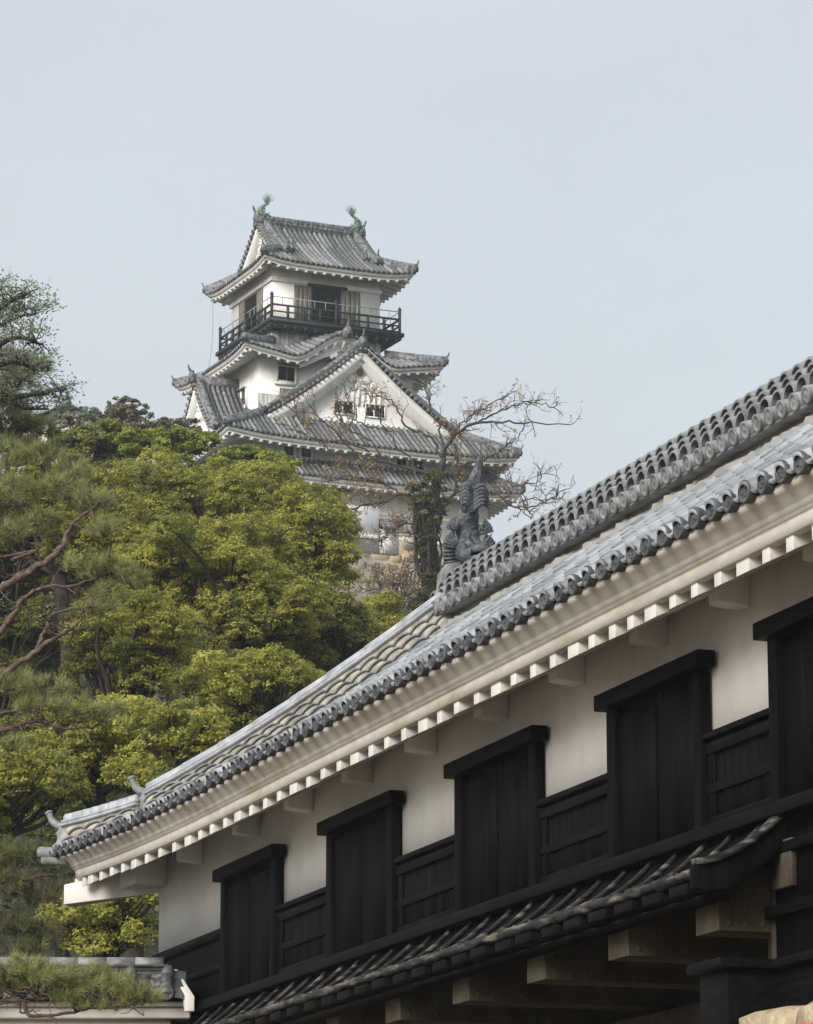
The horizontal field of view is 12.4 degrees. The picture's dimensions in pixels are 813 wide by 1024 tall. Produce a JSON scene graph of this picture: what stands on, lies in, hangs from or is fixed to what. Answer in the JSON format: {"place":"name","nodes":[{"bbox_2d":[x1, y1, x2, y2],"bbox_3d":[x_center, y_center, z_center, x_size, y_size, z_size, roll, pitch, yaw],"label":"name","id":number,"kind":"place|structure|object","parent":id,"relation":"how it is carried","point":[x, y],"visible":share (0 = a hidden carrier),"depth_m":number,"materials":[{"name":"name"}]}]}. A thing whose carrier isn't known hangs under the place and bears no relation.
{"place":"outdoors","nodes":[
{"label":"outdoors","id":0,"kind":"place"},
{"bbox_2d":[1,394,114,488],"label":"tree","id":1,"kind":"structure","parent":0,"point":[51,409],"depth_m":177.21,"materials":[{"name":"green plant"}]},
{"bbox_2d":[0,622,314,956],"bbox_3d":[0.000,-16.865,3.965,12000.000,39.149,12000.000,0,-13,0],"label":"ground","id":2,"kind":"structure","parent":0,"point":[4,937],"depth_m":106.52,"materials":[{"name":"green plant"}]},
{"bbox_2d":[0,342,69,468],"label":"pine tree","id":3,"kind":"object","parent":2,"relation":"on","point":[33,426],"visible":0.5,"depth_m":94.60,"materials":[{"name":"green plant"}]},
{"bbox_2d":[0,830,75,956],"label":"pine tree","id":4,"kind":"object","parent":2,"relation":"on","point":[13,888],"visible":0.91,"depth_m":51.91,"materials":[{"name":"green plant"}]},
{"bbox_2d":[0,266,89,417],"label":"evergreen tree","id":5,"kind":"object","parent":2,"relation":"on","point":[6,396],"visible":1,"depth_m":80.82,"materials":[{"name":"green plant"}]},
{"bbox_2d":[0,735,96,848],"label":"camphor tree","id":6,"kind":"object","parent":2,"relation":"on","point":[24,790],"visible":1,"depth_m":72.93,"materials":[{"name":"green plant"}]},
{"bbox_2d":[0,475,116,751],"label":"camphor tree","id":7,"kind":"object","parent":2,"relation":"on","point":[19,637],"visible":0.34,"depth_m":101.83,"materials":[{"name":"green plant"}]},
{"bbox_2d":[49,404,98,638],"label":"cedar tree","id":8,"kind":"object","parent":2,"relation":"on","point":[68,418],"visible":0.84,"depth_m":173.27,"materials":[{"name":"green plant"}]},
{"bbox_2d":[0,434,153,760],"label":"pine tree","id":9,"kind":"object","parent":2,"relation":"on","point":[104,568],"visible":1,"depth_m":56.05,"materials":[{"name":"green plant"}]},
{"bbox_2d":[0,458,156,956],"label":"camphor tree","id":10,"kind":"object","parent":2,"relation":"on","point":[79,541],"visible":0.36,"depth_m":100.45,"materials":[{"name":"green plant"}]},
{"bbox_2d":[21,417,138,743],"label":"maple tree","id":11,"kind":"object","parent":2,"relation":"on","point":[95,439],"visible":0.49,"depth_m":136.94,"materials":[{"name":"green plant"}]},
{"bbox_2d":[0,946,166,1023],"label":"pine tree","id":12,"kind":"object","parent":2,"relation":"on","point":[20,978],"visible":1,"depth_m":39.75,"materials":[{"name":"green plant"}]},
{"bbox_2d":[32,890,158,956],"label":"camphor tree","id":13,"kind":"object","parent":2,"relation":"on","point":[98,930],"visible":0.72,"depth_m":65.31,"materials":[{"name":"green plant"}]},
{"bbox_2d":[80,407,110,595],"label":"cedar tree","id":14,"kind":"object","parent":2,"relation":"on","point":[101,415],"visible":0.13,"depth_m":178.70,"materials":[{"name":"green plant"}]},
{"bbox_2d":[7,692,187,956],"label":"camphor tree","id":15,"kind":"object","parent":2,"relation":"on","point":[97,746],"visible":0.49,"depth_m":75.90,"materials":[{"name":"green plant"}]},
{"bbox_2d":[39,586,206,956],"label":"camphor tree","id":16,"kind":"object","parent":2,"relation":"on","point":[163,624],"visible":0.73,"depth_m":84.93,"materials":[{"name":"green plant"}]},
{"bbox_2d":[104,395,154,500],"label":"cedar tree","id":17,"kind":"object","parent":2,"relation":"on","point":[122,412],"visible":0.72,"depth_m":176.83,"materials":[{"name":"green plant"}]},
{"bbox_2d":[10,626,252,846],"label":"camphor tree","id":18,"kind":"object","parent":2,"relation":"on","point":[48,827],"visible":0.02,"depth_m":88.32,"materials":[{"name":"green plant"}]},
{"bbox_2d":[97,695,233,787],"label":"camphor tree","id":19,"kind":"object","parent":2,"relation":"on","point":[202,737],"visible":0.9,"depth_m":72.31,"materials":[{"name":"green plant"}]},
{"bbox_2d":[111,424,222,765],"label":"maple tree","id":20,"kind":"object","parent":2,"relation":"on","point":[179,439],"visible":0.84,"depth_m":131.81,"materials":[{"name":"green plant"}]},
{"bbox_2d":[137,416,206,440],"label":"cedar tree","id":21,"kind":"object","parent":2,"relation":"on","point":[179,421],"visible":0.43,"depth_m":178.10,"materials":[{"name":"green plant"}]},
{"bbox_2d":[0,607,404,956],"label":"undergrowth","id":22,"kind":"object","parent":2,"relation":"on","point":[23,906],"depth_m":102.99,"materials":[{"name":"green plant"}]},
{"bbox_2d":[99,508,337,741],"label":"camphor tree","id":23,"kind":"object","parent":2,"relation":"on","point":[224,585],"visible":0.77,"depth_m":92.21,"materials":[{"name":"green plant"}]},
{"bbox_2d":[83,444,368,603],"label":"camphor tree","id":24,"kind":"object","parent":2,"relation":"on","point":[216,490],"visible":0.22,"depth_m":105.06,"materials":[{"name":"green plant"}]},
{"bbox_2d":[168,642,326,730],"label":"camphor tree","id":25,"kind":"object","parent":2,"relation":"on","point":[283,681],"visible":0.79,"depth_m":80.78,"materials":[{"name":"green plant"}]},
{"bbox_2d":[206,443,302,706],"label":"maple tree","id":26,"kind":"object","parent":2,"relation":"on","point":[243,452],"visible":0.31,"depth_m":135.62,"materials":[{"name":"green plant"}]},
{"bbox_2d":[248,482,365,686],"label":"camphor tree","id":27,"kind":"object","parent":2,"relation":"on","point":[305,518],"visible":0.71,"depth_m":98.67,"materials":[{"name":"green plant"}]},
{"bbox_2d":[271,587,389,675],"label":"camphor tree","id":28,"kind":"object","parent":2,"relation":"on","point":[336,645],"visible":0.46,"depth_m":94.53,"materials":[{"name":"green plant"}]},
{"bbox_2d":[138,194,526,629],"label":"castle keep","id":29,"kind":"structure","parent":2,"relation":"on","point":[303,299],"depth_m":202.42,"materials":[{"name":"white paint"}]},
{"bbox_2d":[323,502,402,555],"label":"compound wall","id":30,"kind":"structure","parent":29,"relation":"attached to","point":[371,517],"depth_m":191.45,"materials":[{"name":"white paint"}]},
{"bbox_2d":[352,588,408,634],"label":"camphor tree","id":31,"kind":"object","parent":2,"relation":"on","point":[384,607],"visible":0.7,"depth_m":124.13,"materials":[{"name":"green plant"}]},
{"bbox_2d":[360,555,421,618],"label":"bare bush","id":32,"kind":"object","parent":2,"relation":"on","point":[408,587],"visible":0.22,"depth_m":169.86,"materials":[{"name":"brown plant"}]},
{"bbox_2d":[374,586,435,626],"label":"olive bush","id":33,"kind":"object","parent":2,"relation":"on","point":[424,595],"visible":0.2,"depth_m":142.89,"materials":[{"name":"green plant"}]},
{"bbox_2d":[403,470,449,592],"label":"ivy clad tree","id":34,"kind":"object","parent":2,"relation":"on","point":[426,536],"visible":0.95,"depth_m":160.28,"materials":[{"name":"green plant"}]},
{"bbox_2d":[272,370,582,601],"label":"bare tree","id":35,"kind":"object","parent":2,"relation":"on","point":[399,523],"visible":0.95,"depth_m":162.04,"materials":[{"name":"brown plant"}]},
{"bbox_2d":[0,0,812,618],"label":"sky","id":36,"kind":"structure","parent":0,"point":[607,205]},
{"label":"road","id":37,"kind":"structure","parent":0,"visible":0},
{"bbox_2d":[0,957,193,1023],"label":"tiled wall","id":38,"kind":"structure","parent":37,"relation":"on","point":[177,1007],"depth_m":45.80,"materials":[{"name":"white paint"}]},
{"bbox_2d":[37,355,812,1023],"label":"gatehouse","id":39,"kind":"object","parent":37,"relation":"on","point":[553,767],"visible":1,"depth_m":36.05,"materials":[{"name":"white paint"}]},
{"bbox_2d":[212,843,284,993],"bbox_3d":[-1.856,4.812,44.109,0.200,1.510,2.440,5,-14,-19],"label":"window","id":40,"kind":"structure","parent":39,"relation":"in","point":[251,889],"depth_m":44.09,"materials":[{"name":"black wood"}]},
{"bbox_2d":[317,790,403,956],"bbox_3d":[-0.494,3.916,40.299,0.200,1.510,2.490,5,-14,-19],"label":"window","id":41,"kind":"structure","parent":39,"relation":"in","point":[362,882],"depth_m":40.27,"materials":[{"name":"black wood"}]},
{"bbox_2d":[443,725,547,911],"bbox_3d":[0.868,3.018,36.477,0.200,1.510,2.480,5,-14,-19],"label":"window","id":42,"kind":"structure","parent":39,"relation":"in","point":[497,824],"depth_m":36.45,"materials":[{"name":"black wood"}]},
{"bbox_2d":[594,649,714,858],"bbox_3d":[2.176,2.158,32.818,0.200,1.510,2.360,5,-14,-19],"label":"window","id":43,"kind":"structure","parent":39,"relation":"in","point":[658,764],"depth_m":32.78,"materials":[{"name":"black wood"}]},
{"bbox_2d":[753,596,812,801],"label":"window","id":44,"kind":"structure","parent":39,"relation":"in","point":[789,649],"depth_m":30.26,"materials":[{"name":"black wood"}]},
{"bbox_2d":[739,1001,812,1023],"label":"stone wall","id":45,"kind":"structure","parent":37,"relation":"on","point":[792,1014],"depth_m":28.54,"materials":[{"name":"beige stone"}]}
]}

